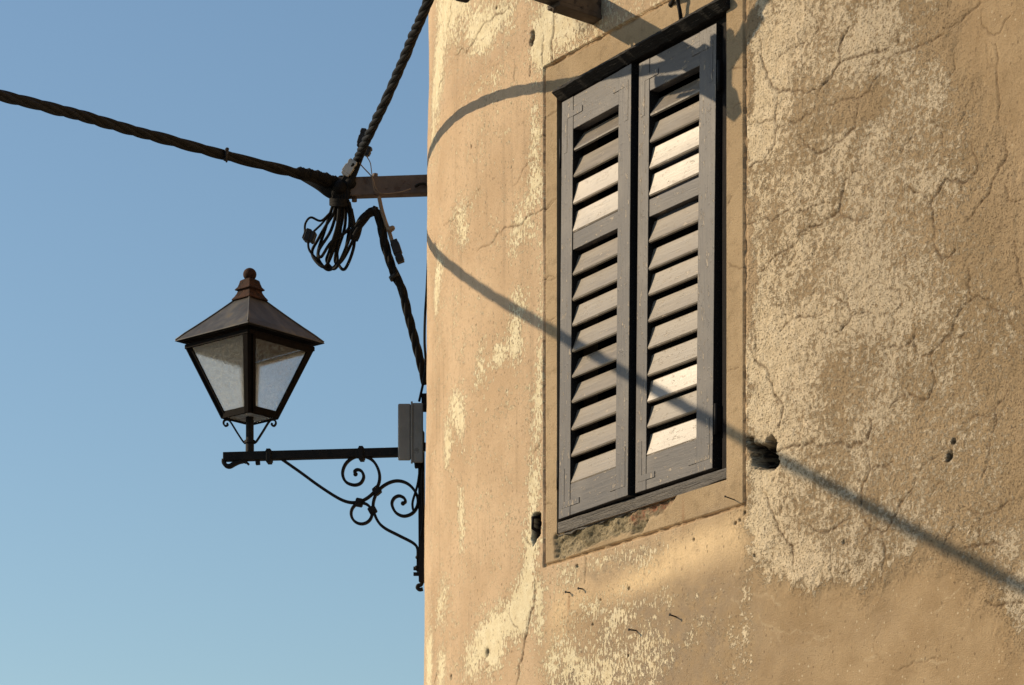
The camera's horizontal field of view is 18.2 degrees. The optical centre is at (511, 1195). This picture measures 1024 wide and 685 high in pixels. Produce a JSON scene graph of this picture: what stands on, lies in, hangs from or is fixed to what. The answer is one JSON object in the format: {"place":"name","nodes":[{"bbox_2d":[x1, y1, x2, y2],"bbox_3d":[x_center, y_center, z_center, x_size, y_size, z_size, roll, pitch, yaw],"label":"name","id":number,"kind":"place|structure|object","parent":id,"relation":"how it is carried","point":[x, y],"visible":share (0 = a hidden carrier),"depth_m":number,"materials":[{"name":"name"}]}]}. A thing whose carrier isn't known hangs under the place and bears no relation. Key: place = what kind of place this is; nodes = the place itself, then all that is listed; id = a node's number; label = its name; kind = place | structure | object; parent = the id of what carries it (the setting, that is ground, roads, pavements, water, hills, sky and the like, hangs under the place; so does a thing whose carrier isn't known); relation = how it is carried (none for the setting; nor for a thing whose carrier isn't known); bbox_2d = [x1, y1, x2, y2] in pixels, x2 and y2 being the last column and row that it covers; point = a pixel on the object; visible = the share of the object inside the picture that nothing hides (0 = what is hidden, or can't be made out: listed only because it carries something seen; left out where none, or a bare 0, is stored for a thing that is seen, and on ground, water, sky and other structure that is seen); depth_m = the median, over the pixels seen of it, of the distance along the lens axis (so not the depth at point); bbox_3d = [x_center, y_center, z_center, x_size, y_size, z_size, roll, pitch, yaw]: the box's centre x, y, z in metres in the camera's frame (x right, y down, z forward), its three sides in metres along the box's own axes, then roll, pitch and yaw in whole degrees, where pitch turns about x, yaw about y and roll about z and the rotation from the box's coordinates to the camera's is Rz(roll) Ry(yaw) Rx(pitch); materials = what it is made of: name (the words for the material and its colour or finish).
{"place":"outdoors","nodes":[
{"label":"outdoors","id":0,"kind":"place"},
{"bbox_2d":[0,0,428,684],"label":"sky","id":1,"kind":"structure","parent":0,"point":[130,554],"materials":[{"name":"blue"}]},
{"label":"ground","id":2,"kind":"structure","parent":0,"visible":0},
{"bbox_2d":[424,0,1023,684],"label":"corner house","id":3,"kind":"structure","parent":2,"relation":"on","point":[760,262],"depth_m":9.23,"materials":[{"name":"paint"}]},
{"bbox_2d":[175,268,424,591],"bbox_3d":[-0.790,-2.790,11.600,0.848,1.194,0.474,0,0,26],"label":"wall lamp","id":4,"kind":"object","parent":3,"relation":"attached to","point":[249,348],"visible":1,"depth_m":11.62,"materials":[{"name":"black metal"}]},
{"bbox_2d":[252,332,309,417],"bbox_3d":[-0.866,-2.966,11.602,0.100,0.259,0.289,0,0,41],"label":"lantern door","id":5,"kind":"structure","parent":4,"relation":"in","point":[255,409],"depth_m":11.60,"materials":[{"name":"metal"}]},
{"bbox_2d":[398,393,426,468],"bbox_3d":[-0.357,-2.770,11.615,0.118,0.271,0.154,0,0,0],"label":"junction box","id":6,"kind":"object","parent":4,"relation":"attached to","point":[411,445],"visible":0.99,"depth_m":11.55,"materials":[{"name":"grey plastic"}]},
{"bbox_2d":[411,466,423,537],"bbox_3d":[-0.341,-2.513,11.591,0.050,0.263,0.019,0,0,8],"label":"wire loop","id":7,"kind":"object","parent":6,"relation":"hanging from","point":[420,475],"visible":1,"depth_m":11.59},
{"bbox_2d":[338,173,426,201],"bbox_3d":[-0.468,-3.666,11.630,0.372,0.099,0.050,0,0,6],"label":"cable bracket","id":8,"kind":"object","parent":3,"relation":"attached to","point":[363,188],"visible":0.75,"depth_m":11.61,"materials":[{"name":"brown metal"}]},
{"bbox_2d":[0,90,338,187],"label":"twisted cable","id":9,"kind":"object","parent":8,"relation":"attached to","point":[317,177],"visible":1,"depth_m":10.84,"materials":[{"name":"black plastic"}]},
{"bbox_2d":[304,187,355,270],"bbox_3d":[-0.663,-3.512,11.644,0.190,0.304,0.113,0,0,0],"label":"wire coil","id":10,"kind":"object","parent":8,"relation":"hanging from","point":[341,208],"visible":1,"depth_m":11.63,"materials":[{"name":"black rubber"}]},
{"bbox_2d":[302,228,316,243],"bbox_3d":[-0.736,-3.487,11.629,0.050,0.049,0.041,0,0,6],"label":"cable connector","id":11,"kind":"object","parent":10,"relation":"attached to","point":[309,236],"visible":1,"depth_m":11.61,"materials":[{"name":"black plastic"}]},
{"bbox_2d":[301,160,362,198],"bbox_3d":[-0.659,-3.683,11.631,0.236,0.170,0.085,0,0,0],"label":"cable knot","id":12,"kind":"object","parent":8,"relation":"attached to","point":[343,185],"visible":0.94,"depth_m":11.61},
{"bbox_2d":[341,158,356,176],"bbox_3d":[-0.589,-3.728,11.613,0.058,0.066,0.034,0,0,6],"label":"cable connector","id":13,"kind":"object","parent":12,"relation":"attached to","point":[347,169],"visible":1,"depth_m":11.60,"materials":[{"name":"plastic"}]},
{"bbox_2d":[359,156,410,193],"bbox_3d":[-0.467,-3.707,11.592,0.204,0.160,0.013,0,0,10],"label":"thin wire","id":14,"kind":"object","parent":12,"relation":"attached to","point":[371,175],"visible":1,"depth_m":11.59,"materials":[{"name":"brown plastic"}]},
{"bbox_2d":[377,196,394,242],"bbox_3d":[-0.455,-3.523,11.593,0.071,0.201,0.024,0,0,6],"label":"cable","id":15,"kind":"object","parent":8,"relation":"attached to","point":[390,229],"visible":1,"depth_m":11.59,"materials":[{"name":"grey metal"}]},
{"bbox_2d":[351,206,426,384],"bbox_3d":[-0.439,-3.278,11.637,0.298,0.636,0.070,0,0,-16],"label":"twisted cable","id":16,"kind":"object","parent":8,"relation":"hanging from","point":[395,277],"visible":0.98,"depth_m":11.62,"materials":[{"name":"black plastic"}]},
{"bbox_2d":[390,238,404,264],"bbox_3d":[-0.415,-3.421,11.594,0.050,0.088,0.032,0,0,6],"label":"cable connector","id":17,"kind":"object","parent":16,"relation":"attached to","point":[396,250],"visible":1,"depth_m":11.58,"materials":[{"name":"black plastic"}]},
{"bbox_2d":[415,182,426,401],"bbox_3d":[-0.325,-3.269,11.577,0.058,0.796,0.023,0,0,0],"label":"wall wire","id":18,"kind":"object","parent":3,"relation":"attached to","point":[424,329],"depth_m":11.58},
{"bbox_2d":[531,515,540,534],"bbox_3d":[0.084,-2.116,10.096,0.046,0.073,0.024,0,0,-41],"label":"iron staple","id":19,"kind":"object","parent":3,"relation":"attached to","point":[533,528],"visible":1,"depth_m":10.09,"materials":[{"name":"black metal"}]},
{"bbox_2d":[534,0,601,24],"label":"cable bracket","id":20,"kind":"object","parent":3,"relation":"attached to","point":[587,11],"visible":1,"depth_m":9.72,"materials":[{"name":"metal"}]},
{"bbox_2d":[353,0,433,160],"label":"twisted cable","id":21,"kind":"object","parent":20,"relation":"attached to","point":[403,60],"visible":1,"depth_m":10.56,"materials":[{"name":"black rubber"}]},
{"bbox_2d":[357,128,366,146],"bbox_3d":[-0.544,-3.841,11.618,0.036,0.070,0.028,0,0,6],"label":"cable connector","id":22,"kind":"object","parent":21,"relation":"attached to","point":[361,135],"visible":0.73,"depth_m":11.61,"materials":[{"name":"black plastic"}]},
{"bbox_2d":[364,146,371,156],"bbox_3d":[-0.528,-3.799,11.636,0.039,0.043,0.025,0,0,6],"label":"cable connector","id":23,"kind":"object","parent":21,"relation":"attached to","point":[368,152],"visible":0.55,"depth_m":11.62,"materials":[{"name":"black plastic"}]},
{"bbox_2d":[562,15,725,520],"bbox_3d":[0.418,-2.759,9.632,0.058,1.329,0.896,0,0,-32],"label":"window frame","id":24,"kind":"structure","parent":3,"relation":"in","point":[722,20],"depth_m":9.27,"materials":[{"name":"grey wood"}]},
{"bbox_2d":[598,72,699,507],"bbox_3d":[0.517,-2.745,9.694,0.015,1.360,0.898,0,0,-32],"label":"window pane","id":25,"kind":"structure","parent":3,"relation":"in","point":[613,135],"depth_m":9.76,"materials":[{"name":"glass"}]},
{"bbox_2d":[668,0,682,18],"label":"iron hook","id":26,"kind":"object","parent":3,"relation":"on","point":[670,5],"visible":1,"depth_m":9.40,"materials":[{"name":"black metal"}]}
]}

